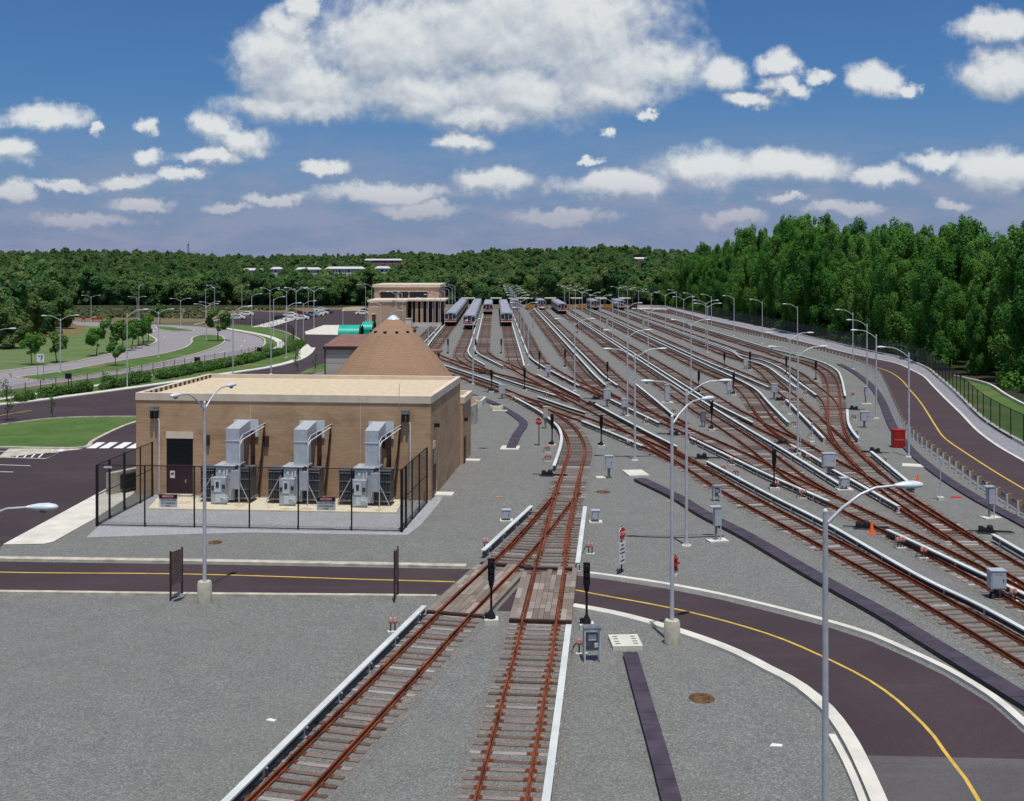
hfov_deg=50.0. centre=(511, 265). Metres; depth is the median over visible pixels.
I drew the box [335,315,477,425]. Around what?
shingled dome
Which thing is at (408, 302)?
brick shed
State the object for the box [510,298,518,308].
train
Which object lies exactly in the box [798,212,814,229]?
woodland tree
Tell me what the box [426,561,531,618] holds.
timber crossing
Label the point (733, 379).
railway signal
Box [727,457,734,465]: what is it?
cable stand
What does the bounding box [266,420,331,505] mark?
transformer
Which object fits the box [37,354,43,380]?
road sign
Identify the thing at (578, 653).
cable stand
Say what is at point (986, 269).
woodland tree
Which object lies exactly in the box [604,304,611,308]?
buffer stop
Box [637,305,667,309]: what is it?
white barrier
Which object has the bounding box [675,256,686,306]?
woodland tree
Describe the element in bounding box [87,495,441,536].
pale gravel strip
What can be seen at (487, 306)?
train
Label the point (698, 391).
railway signal
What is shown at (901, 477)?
third rail
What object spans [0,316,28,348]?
broadleaf tree
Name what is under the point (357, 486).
gauge windows
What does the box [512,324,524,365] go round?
third rail
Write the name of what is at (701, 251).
woodland tree
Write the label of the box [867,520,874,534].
traffic cone
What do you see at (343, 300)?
broadleaf tree
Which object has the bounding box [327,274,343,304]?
broadleaf tree
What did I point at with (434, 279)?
broadleaf tree
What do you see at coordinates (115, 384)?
shrub
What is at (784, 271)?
woodland tree
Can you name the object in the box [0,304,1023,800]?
gravel yard
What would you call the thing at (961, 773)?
yellow centre line
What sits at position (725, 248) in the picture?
woodland tree
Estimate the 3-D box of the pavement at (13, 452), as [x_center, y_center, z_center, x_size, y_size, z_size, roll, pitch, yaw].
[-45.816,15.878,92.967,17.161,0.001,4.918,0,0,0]
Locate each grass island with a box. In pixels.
[0,417,135,446]
[298,363,323,374]
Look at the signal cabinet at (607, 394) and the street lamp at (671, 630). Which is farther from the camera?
the signal cabinet at (607, 394)
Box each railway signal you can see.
[484,558,497,624]
[489,370,493,392]
[522,368,526,390]
[537,351,541,370]
[549,414,555,446]
[579,562,593,629]
[598,415,604,447]
[605,362,608,382]
[696,371,700,393]
[708,401,714,430]
[722,352,724,370]
[731,372,735,395]
[747,351,752,370]
[769,449,778,490]
[784,356,788,376]
[813,361,818,381]
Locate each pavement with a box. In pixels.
[0,449,77,457]
[4,489,134,543]
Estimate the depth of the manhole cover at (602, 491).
77.08 m
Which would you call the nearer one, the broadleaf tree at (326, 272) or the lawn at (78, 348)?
the lawn at (78, 348)
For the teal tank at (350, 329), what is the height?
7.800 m
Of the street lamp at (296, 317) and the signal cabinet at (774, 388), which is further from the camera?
the street lamp at (296, 317)
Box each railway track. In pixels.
[240,490,586,800]
[420,308,449,342]
[429,308,466,360]
[435,353,581,401]
[448,369,591,800]
[452,309,496,372]
[476,313,530,373]
[484,358,1023,675]
[501,323,542,380]
[503,396,693,463]
[513,309,591,387]
[525,308,631,402]
[539,309,689,423]
[551,307,841,496]
[562,379,1023,615]
[567,308,803,443]
[576,307,815,445]
[595,310,805,401]
[601,307,1023,585]
[614,308,845,419]
[625,307,879,465]
[776,436,974,540]
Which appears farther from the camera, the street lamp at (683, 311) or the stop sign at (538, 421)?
the street lamp at (683, 311)
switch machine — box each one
[533,469,566,476]
[589,395,600,399]
[658,430,684,435]
[692,453,719,459]
[770,396,792,400]
[773,438,795,443]
[840,405,864,409]
[843,520,889,529]
[860,447,888,453]
[967,525,1013,534]
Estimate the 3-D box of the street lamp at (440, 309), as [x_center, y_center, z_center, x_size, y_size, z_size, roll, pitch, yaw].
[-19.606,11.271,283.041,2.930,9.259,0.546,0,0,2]
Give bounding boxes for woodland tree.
[658,268,673,305]
[673,263,680,298]
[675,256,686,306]
[681,258,694,304]
[684,253,698,293]
[685,260,700,309]
[687,259,700,308]
[694,241,709,258]
[697,256,704,294]
[697,272,704,310]
[702,257,710,303]
[702,268,716,313]
[703,244,722,263]
[709,253,721,280]
[711,258,729,314]
[716,248,731,277]
[718,253,736,306]
[721,237,733,253]
[722,246,734,259]
[723,277,740,318]
[724,256,742,311]
[732,251,741,258]
[732,256,752,320]
[733,224,756,256]
[733,227,743,252]
[738,244,751,260]
[743,229,766,285]
[748,259,765,322]
[750,254,761,302]
[754,236,773,320]
[758,227,767,238]
[758,235,782,322]
[772,220,783,237]
[774,214,797,314]
[774,244,794,327]
[776,228,804,330]
[782,225,816,332]
[786,215,804,242]
[787,213,799,221]
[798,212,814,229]
[798,218,813,234]
[801,235,832,335]
[812,211,837,235]
[813,224,824,236]
[820,229,838,326]
[827,232,855,317]
[827,267,857,337]
[828,224,849,259]
[831,221,839,234]
[840,233,870,332]
[844,235,870,254]
[847,216,869,242]
[847,259,871,340]
[866,240,884,332]
[867,225,880,249]
[867,237,883,337]
[868,254,883,335]
[870,228,901,268]
[870,246,891,338]
[871,249,904,339]
[879,222,895,244]
[883,255,918,345]
[886,226,919,343]
[889,216,917,253]
[895,227,908,256]
[904,259,938,359]
[912,234,928,273]
[913,233,947,293]
[915,224,933,253]
[918,234,930,256]
[919,238,952,333]
[919,245,929,259]
[919,246,951,363]
[933,279,967,366]
[937,220,953,257]
[938,216,974,357]
[947,213,987,331]
[952,238,992,354]
[955,255,989,351]
[965,251,994,363]
[965,285,989,375]
[973,223,996,256]
[975,230,1000,264]
[982,234,1014,375]
[990,221,1023,364]
[1001,254,1023,387]
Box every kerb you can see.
[0,326,157,370]
[0,329,265,390]
[0,347,315,405]
[0,416,135,424]
[0,421,135,448]
[0,556,466,567]
[0,590,436,598]
[14,334,225,379]
[155,326,195,330]
[258,326,298,338]
[573,603,887,800]
[590,571,1023,728]
[668,308,1023,462]
[772,328,1023,444]
[829,734,866,800]
[953,375,1023,406]
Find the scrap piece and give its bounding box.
[770,743,781,746]
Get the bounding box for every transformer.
[198,419,265,503]
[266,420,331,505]
[337,421,401,507]
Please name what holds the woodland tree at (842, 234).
on the ground at (991, 379)
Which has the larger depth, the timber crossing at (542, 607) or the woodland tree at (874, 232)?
the woodland tree at (874, 232)
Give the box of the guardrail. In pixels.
[688,318,1023,514]
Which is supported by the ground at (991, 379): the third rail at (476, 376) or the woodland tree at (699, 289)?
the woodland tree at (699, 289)
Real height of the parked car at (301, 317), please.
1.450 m
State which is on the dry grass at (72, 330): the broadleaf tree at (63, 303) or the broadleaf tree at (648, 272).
the broadleaf tree at (63, 303)
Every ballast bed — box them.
[429,308,467,355]
[440,354,562,402]
[450,309,500,373]
[476,311,508,371]
[499,311,530,378]
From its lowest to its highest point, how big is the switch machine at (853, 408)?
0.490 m
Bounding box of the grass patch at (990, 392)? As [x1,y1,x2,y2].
[947,378,1023,439]
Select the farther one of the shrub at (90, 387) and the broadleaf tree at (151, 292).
the broadleaf tree at (151, 292)
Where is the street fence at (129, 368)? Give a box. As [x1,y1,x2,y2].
[0,317,293,400]
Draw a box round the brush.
[74,305,297,318]
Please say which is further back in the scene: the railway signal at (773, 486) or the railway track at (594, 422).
the railway track at (594, 422)
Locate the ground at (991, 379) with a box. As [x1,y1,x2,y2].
[74,261,1023,478]
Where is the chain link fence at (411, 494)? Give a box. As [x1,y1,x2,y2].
[95,442,427,531]
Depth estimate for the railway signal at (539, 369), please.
166.77 m
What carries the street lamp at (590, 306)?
on the gravel yard at (140, 698)
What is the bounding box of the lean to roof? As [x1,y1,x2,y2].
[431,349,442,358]
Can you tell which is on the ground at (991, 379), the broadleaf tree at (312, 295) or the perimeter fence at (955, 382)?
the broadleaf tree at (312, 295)
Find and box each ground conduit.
[596,455,643,456]
[629,536,723,537]
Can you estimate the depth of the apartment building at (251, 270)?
881.42 m
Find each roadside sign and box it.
[169,547,182,600]
[394,546,398,602]
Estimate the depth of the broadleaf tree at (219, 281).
470.55 m
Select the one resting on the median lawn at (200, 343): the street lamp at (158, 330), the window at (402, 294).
the street lamp at (158, 330)
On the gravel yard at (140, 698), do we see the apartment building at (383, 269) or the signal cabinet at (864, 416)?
the signal cabinet at (864, 416)
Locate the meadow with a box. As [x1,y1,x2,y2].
[0,307,367,549]
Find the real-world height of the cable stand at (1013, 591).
0.660 m
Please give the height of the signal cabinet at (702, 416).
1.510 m
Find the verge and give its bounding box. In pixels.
[0,325,305,402]
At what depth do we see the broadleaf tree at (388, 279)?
464.60 m
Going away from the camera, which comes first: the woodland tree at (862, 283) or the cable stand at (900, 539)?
the cable stand at (900, 539)
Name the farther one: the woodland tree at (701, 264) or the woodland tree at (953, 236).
the woodland tree at (701, 264)
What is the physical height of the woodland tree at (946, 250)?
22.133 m
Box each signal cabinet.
[499,385,504,397]
[500,508,512,521]
[543,406,547,427]
[545,365,550,376]
[589,509,601,523]
[596,455,612,478]
[603,389,610,406]
[621,398,627,414]
[661,384,672,402]
[700,411,706,426]
[726,382,731,393]
[743,358,747,368]
[770,383,777,397]
[821,452,836,474]
[835,477,853,490]
[859,411,868,426]
[986,568,1007,597]
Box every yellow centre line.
[0,572,454,581]
[576,590,980,800]
[679,314,1023,488]
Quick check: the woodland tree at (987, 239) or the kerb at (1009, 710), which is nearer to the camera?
the kerb at (1009, 710)
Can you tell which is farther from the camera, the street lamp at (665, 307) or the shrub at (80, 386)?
the street lamp at (665, 307)
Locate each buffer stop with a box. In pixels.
[526,304,533,308]
[578,304,585,308]
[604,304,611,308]
[629,303,636,308]
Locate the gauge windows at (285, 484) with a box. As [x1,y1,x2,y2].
[280,483,293,491]
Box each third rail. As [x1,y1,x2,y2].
[221,605,426,800]
[428,324,444,345]
[445,365,500,384]
[467,307,484,365]
[475,311,502,367]
[481,505,532,555]
[493,375,554,396]
[510,307,578,386]
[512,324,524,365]
[513,397,563,468]
[533,308,605,385]
[535,307,617,386]
[536,374,579,397]
[537,396,584,414]
[541,624,571,800]
[566,311,752,424]
[566,312,839,488]
[575,506,587,571]
[581,420,643,448]
[585,308,789,424]
[586,307,768,388]
[594,403,676,448]
[609,399,659,424]
[611,308,795,388]
[613,308,816,396]
[633,382,674,415]
[639,309,845,397]
[688,436,829,504]
[705,461,1023,639]
[785,399,824,442]
[789,444,821,465]
[830,468,900,512]
[846,409,860,442]
[869,451,914,490]
[885,529,1023,599]
[991,534,1023,556]
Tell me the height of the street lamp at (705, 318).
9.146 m
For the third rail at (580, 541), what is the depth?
62.27 m
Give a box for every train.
[444,297,468,324]
[463,299,481,327]
[483,299,492,313]
[499,299,512,324]
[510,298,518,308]
[535,298,545,308]
[551,299,566,312]
[586,298,599,309]
[611,298,625,309]
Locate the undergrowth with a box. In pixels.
[653,298,1023,390]
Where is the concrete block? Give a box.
[405,318,412,326]
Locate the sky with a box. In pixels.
[0,0,1023,257]
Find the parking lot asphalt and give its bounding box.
[0,310,366,545]
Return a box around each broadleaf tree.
[0,287,19,330]
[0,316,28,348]
[2,255,31,274]
[21,290,51,335]
[34,304,57,333]
[48,292,75,328]
[51,287,62,325]
[57,270,68,289]
[60,269,73,288]
[68,284,83,304]
[72,269,88,304]
[79,267,104,304]
[95,272,121,304]
[107,282,130,304]
[115,273,134,304]
[134,277,161,304]
[151,279,173,304]
[168,277,198,304]
[168,278,182,304]
[188,275,197,304]
[194,275,209,304]
[201,269,231,304]
[219,278,240,304]
[232,283,252,304]
[245,272,270,304]
[263,267,275,277]
[267,278,289,304]
[267,281,277,304]
[277,266,289,275]
[279,269,304,304]
[294,274,311,304]
[299,267,313,277]
[301,277,319,304]
[309,282,320,304]
[312,276,337,305]
[315,268,336,304]
[321,284,339,304]
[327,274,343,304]
[337,278,345,304]
[338,274,359,304]
[344,275,365,304]
[345,283,364,304]
[359,267,383,303]
[384,276,404,282]
[387,269,398,275]
[398,268,418,282]
[410,278,428,282]
[423,275,440,282]
[428,271,442,282]
[439,269,449,278]
[441,274,459,303]
[450,275,471,299]
[456,273,478,303]
[469,272,479,302]
[471,280,493,303]
[478,270,497,301]
[490,274,511,303]
[495,272,515,303]
[508,267,534,303]
[513,282,534,303]
[526,267,539,303]
[526,278,556,303]
[537,266,564,304]
[553,267,564,281]
[557,280,571,303]
[559,274,582,303]
[563,269,584,302]
[576,273,593,303]
[581,278,595,302]
[589,265,614,303]
[603,265,628,301]
[616,276,644,303]
[637,267,654,304]
[639,281,660,304]
[641,276,657,301]
[650,267,672,303]
[671,271,682,301]
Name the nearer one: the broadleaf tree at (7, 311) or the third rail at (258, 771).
the third rail at (258, 771)
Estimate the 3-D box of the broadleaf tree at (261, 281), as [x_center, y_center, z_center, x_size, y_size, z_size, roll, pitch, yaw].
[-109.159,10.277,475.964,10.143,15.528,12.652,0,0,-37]
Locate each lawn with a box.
[0,326,154,369]
[21,335,223,378]
[157,326,192,330]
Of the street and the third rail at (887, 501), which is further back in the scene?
the street
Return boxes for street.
[0,321,263,389]
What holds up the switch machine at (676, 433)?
on the gravel yard at (140, 698)
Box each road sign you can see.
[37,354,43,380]
[65,373,71,383]
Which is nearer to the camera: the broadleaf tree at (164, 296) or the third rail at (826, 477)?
the third rail at (826, 477)
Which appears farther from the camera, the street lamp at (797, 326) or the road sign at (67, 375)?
the street lamp at (797, 326)
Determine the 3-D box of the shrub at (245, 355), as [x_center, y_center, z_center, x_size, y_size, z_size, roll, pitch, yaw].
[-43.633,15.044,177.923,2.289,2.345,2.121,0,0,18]
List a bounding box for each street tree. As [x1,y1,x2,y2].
[18,333,46,364]
[48,329,68,362]
[84,328,102,355]
[99,317,124,352]
[105,341,125,364]
[116,320,135,345]
[124,320,142,347]
[133,318,150,345]
[139,317,152,343]
[140,316,153,341]
[149,303,167,323]
[205,307,231,340]
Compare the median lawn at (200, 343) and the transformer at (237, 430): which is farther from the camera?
the median lawn at (200, 343)
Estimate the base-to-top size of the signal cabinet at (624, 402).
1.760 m
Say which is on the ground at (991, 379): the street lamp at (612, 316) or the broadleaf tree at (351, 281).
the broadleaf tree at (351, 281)
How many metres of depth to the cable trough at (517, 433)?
108.26 m
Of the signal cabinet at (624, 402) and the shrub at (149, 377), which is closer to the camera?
the signal cabinet at (624, 402)
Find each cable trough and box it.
[473,394,527,447]
[623,652,681,800]
[634,478,1023,710]
[837,364,1023,527]
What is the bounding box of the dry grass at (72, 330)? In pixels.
[0,326,86,348]
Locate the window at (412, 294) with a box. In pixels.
[410,292,426,297]
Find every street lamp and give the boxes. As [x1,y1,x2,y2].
[0,503,58,513]
[41,315,78,371]
[126,309,148,386]
[149,309,172,356]
[170,298,190,327]
[170,383,236,603]
[195,303,218,339]
[205,287,213,318]
[232,306,252,373]
[251,293,260,325]
[270,319,283,373]
[273,296,284,334]
[284,287,307,337]
[285,302,300,357]
[303,300,315,339]
[357,284,365,320]
[416,297,428,340]
[436,292,440,327]
[465,318,480,383]
[508,298,533,342]
[510,302,537,352]
[512,307,544,364]
[554,318,594,390]
[561,286,577,313]
[567,288,579,317]
[580,292,600,327]
[589,295,610,333]
[600,298,624,341]
[603,329,651,415]
[603,347,666,460]
[611,286,626,314]
[614,302,641,351]
[619,287,635,316]
[631,308,664,364]
[634,289,642,317]
[640,379,732,546]
[656,292,674,326]
[664,396,714,645]
[668,289,676,319]
[671,319,710,387]
[673,296,694,331]
[688,293,692,324]
[693,300,718,345]
[694,303,721,351]
[701,294,712,330]
[749,299,762,342]
[766,332,813,414]
[767,345,828,454]
[783,303,797,351]
[822,480,923,800]
[835,309,854,368]
[846,319,867,385]
[851,329,878,418]
[877,346,911,456]
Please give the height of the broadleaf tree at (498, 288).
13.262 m
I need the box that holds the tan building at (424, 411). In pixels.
[135,374,460,500]
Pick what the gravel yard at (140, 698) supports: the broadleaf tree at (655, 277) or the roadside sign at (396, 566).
the roadside sign at (396, 566)
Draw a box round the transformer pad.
[148,497,399,513]
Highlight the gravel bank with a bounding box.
[641,304,1023,458]
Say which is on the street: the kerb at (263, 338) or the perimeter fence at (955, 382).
the kerb at (263, 338)
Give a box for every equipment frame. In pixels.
[582,624,601,662]
[712,485,721,501]
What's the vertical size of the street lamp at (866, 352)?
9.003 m
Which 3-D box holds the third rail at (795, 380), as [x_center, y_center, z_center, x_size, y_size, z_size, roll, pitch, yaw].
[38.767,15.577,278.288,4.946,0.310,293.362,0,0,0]
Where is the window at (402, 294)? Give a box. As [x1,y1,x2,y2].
[399,292,407,297]
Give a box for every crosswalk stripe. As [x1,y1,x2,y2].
[88,442,104,447]
[100,442,117,447]
[114,442,131,447]
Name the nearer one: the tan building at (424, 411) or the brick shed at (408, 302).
the tan building at (424, 411)
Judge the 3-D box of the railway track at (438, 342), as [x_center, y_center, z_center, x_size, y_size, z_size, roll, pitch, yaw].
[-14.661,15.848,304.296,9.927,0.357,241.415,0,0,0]
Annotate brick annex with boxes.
[460,390,472,464]
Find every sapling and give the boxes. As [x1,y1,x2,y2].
[0,373,18,420]
[48,394,55,417]
[292,342,298,359]
[293,348,300,370]
[312,352,317,367]
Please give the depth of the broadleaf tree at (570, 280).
450.71 m
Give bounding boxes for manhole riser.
[490,404,506,411]
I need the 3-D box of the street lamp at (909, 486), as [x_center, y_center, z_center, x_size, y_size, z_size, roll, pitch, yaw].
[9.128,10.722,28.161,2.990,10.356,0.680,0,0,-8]
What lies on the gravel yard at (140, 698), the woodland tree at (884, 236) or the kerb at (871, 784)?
the kerb at (871, 784)
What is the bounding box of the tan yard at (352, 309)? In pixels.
[342,307,364,310]
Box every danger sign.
[159,494,176,506]
[317,497,334,509]
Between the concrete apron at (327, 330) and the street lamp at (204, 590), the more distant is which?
the concrete apron at (327, 330)
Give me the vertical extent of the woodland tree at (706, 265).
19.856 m
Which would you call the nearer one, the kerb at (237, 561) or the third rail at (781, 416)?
the kerb at (237, 561)
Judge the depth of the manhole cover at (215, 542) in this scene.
62.92 m
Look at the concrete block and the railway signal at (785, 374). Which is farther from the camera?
the concrete block
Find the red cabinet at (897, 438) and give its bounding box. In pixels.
[891,429,905,447]
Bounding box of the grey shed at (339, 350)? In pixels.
[323,334,367,374]
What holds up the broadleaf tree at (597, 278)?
on the ground at (991, 379)
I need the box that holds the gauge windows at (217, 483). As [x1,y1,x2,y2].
[211,482,224,489]
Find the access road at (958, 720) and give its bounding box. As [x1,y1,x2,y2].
[0,561,1023,764]
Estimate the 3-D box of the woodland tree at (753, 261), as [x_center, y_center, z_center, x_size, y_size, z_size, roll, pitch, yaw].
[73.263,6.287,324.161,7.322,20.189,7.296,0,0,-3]
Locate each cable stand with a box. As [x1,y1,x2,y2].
[387,617,400,633]
[483,538,493,550]
[543,454,551,461]
[571,638,586,655]
[583,542,594,554]
[625,440,631,447]
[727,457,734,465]
[796,489,806,498]
[803,454,810,462]
[892,537,905,548]
[915,547,928,559]
[1003,588,1018,601]
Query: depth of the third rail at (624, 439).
101.39 m
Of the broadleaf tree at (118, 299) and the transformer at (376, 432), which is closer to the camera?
the transformer at (376, 432)
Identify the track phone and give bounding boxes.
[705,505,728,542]
[860,386,871,404]
[979,485,1002,519]
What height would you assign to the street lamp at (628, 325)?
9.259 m
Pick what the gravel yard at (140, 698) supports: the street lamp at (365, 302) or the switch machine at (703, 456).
the switch machine at (703, 456)
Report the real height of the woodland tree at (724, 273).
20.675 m
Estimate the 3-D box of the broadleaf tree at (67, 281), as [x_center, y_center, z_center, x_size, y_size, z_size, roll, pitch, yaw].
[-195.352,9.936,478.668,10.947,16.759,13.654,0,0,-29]
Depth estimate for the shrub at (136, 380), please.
146.78 m
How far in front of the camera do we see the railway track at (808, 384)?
157.47 m
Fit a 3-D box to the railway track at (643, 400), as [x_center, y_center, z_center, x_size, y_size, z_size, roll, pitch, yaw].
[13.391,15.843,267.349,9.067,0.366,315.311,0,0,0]
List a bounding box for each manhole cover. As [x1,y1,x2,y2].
[208,540,221,543]
[596,490,609,493]
[689,693,714,703]
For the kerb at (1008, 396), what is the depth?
139.96 m
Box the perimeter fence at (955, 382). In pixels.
[706,307,1023,441]
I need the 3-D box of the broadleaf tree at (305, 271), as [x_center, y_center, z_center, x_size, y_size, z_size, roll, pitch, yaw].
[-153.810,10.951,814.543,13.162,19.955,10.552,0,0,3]
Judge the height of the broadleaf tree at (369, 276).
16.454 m
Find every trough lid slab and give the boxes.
[434,491,454,496]
[466,458,480,462]
[500,445,519,449]
[608,634,642,650]
[622,469,648,476]
[902,463,924,467]
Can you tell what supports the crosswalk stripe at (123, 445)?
on the parking lot asphalt
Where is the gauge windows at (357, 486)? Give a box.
[352,485,364,492]
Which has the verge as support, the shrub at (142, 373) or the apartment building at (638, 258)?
the shrub at (142, 373)
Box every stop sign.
[534,417,541,444]
[616,526,625,573]
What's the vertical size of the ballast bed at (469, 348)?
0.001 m
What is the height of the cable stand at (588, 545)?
0.660 m
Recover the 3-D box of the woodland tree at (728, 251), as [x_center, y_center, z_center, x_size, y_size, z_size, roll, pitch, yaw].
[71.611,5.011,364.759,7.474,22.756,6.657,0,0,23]
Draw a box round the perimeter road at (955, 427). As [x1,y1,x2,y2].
[642,309,1023,512]
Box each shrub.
[14,391,27,401]
[24,390,36,399]
[36,387,52,398]
[41,383,58,397]
[56,385,65,395]
[62,384,78,393]
[75,380,87,392]
[82,380,93,391]
[97,381,110,389]
[100,373,116,387]
[103,377,119,387]
[118,380,125,386]
[121,374,132,384]
[128,370,139,382]
[131,375,139,384]
[137,370,147,382]
[144,371,152,381]
[152,369,169,378]
[166,365,177,371]
[171,369,180,376]
[178,364,192,375]
[192,360,202,367]
[203,360,214,367]
[203,363,214,370]
[213,358,226,367]
[214,362,221,368]
[215,357,230,366]
[234,358,243,364]
[236,352,248,363]
[248,352,256,361]
[248,356,254,362]
[261,348,273,357]
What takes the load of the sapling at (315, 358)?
on the grass island at (319, 368)
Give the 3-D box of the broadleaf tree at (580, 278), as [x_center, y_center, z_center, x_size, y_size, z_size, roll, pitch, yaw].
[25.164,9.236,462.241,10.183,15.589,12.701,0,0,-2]
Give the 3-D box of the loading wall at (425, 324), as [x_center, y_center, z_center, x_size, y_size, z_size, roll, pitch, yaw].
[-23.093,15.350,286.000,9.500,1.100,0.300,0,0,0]
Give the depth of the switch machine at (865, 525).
66.30 m
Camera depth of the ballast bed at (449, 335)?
253.93 m
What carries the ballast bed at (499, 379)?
on the gravel yard at (140, 698)
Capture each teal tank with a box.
[337,325,363,335]
[362,322,375,333]
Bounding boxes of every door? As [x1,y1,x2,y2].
[166,464,192,493]
[214,480,226,501]
[283,482,294,503]
[354,483,367,504]
[433,463,435,497]
[464,436,465,463]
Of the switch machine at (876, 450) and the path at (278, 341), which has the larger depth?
the path at (278, 341)
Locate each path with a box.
[0,328,283,399]
[253,319,291,326]
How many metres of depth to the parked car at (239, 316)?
323.79 m
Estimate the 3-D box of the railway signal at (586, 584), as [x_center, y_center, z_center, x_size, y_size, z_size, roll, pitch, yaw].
[3.275,14.461,48.221,0.620,2.890,0.620,0,0,1]
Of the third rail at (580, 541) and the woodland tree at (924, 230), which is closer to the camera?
the third rail at (580, 541)
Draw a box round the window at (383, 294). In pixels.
[381,292,396,297]
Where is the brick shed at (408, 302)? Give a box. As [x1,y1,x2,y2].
[367,283,448,325]
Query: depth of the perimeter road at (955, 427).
107.27 m
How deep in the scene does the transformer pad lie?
72.03 m
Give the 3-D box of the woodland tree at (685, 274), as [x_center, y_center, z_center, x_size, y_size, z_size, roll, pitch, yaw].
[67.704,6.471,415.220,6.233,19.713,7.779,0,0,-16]
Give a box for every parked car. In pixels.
[230,314,245,319]
[239,311,253,315]
[272,315,285,319]
[283,312,297,316]
[283,316,298,320]
[296,315,309,319]
[306,311,318,316]
[314,307,325,310]
[355,310,367,314]
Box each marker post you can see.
[797,433,803,455]
[936,457,944,500]
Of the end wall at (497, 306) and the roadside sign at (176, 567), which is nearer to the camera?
the roadside sign at (176, 567)
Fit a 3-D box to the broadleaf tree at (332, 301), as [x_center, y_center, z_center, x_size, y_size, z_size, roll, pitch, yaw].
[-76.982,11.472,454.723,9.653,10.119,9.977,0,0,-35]
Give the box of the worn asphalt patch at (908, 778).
[867,755,1023,800]
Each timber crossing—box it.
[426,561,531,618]
[509,566,576,624]
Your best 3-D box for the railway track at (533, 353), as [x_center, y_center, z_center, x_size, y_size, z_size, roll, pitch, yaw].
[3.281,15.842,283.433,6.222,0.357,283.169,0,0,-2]
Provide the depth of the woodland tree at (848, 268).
230.42 m
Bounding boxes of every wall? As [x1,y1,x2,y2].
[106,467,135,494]
[412,323,441,326]
[446,305,628,307]
[473,396,485,406]
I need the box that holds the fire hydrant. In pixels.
[674,554,679,576]
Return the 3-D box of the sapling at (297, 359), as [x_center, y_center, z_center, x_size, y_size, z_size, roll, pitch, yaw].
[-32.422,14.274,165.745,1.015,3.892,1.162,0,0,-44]
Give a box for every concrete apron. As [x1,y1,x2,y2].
[296,344,311,357]
[305,325,361,334]
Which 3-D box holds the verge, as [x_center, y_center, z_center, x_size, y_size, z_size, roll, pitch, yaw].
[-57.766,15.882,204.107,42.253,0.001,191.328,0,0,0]
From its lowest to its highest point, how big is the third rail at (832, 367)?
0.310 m
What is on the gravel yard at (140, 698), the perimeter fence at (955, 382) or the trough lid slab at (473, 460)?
the trough lid slab at (473, 460)
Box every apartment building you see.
[244,268,262,273]
[270,267,282,276]
[296,267,320,275]
[325,267,365,275]
[365,259,402,266]
[376,266,390,275]
[634,257,646,260]

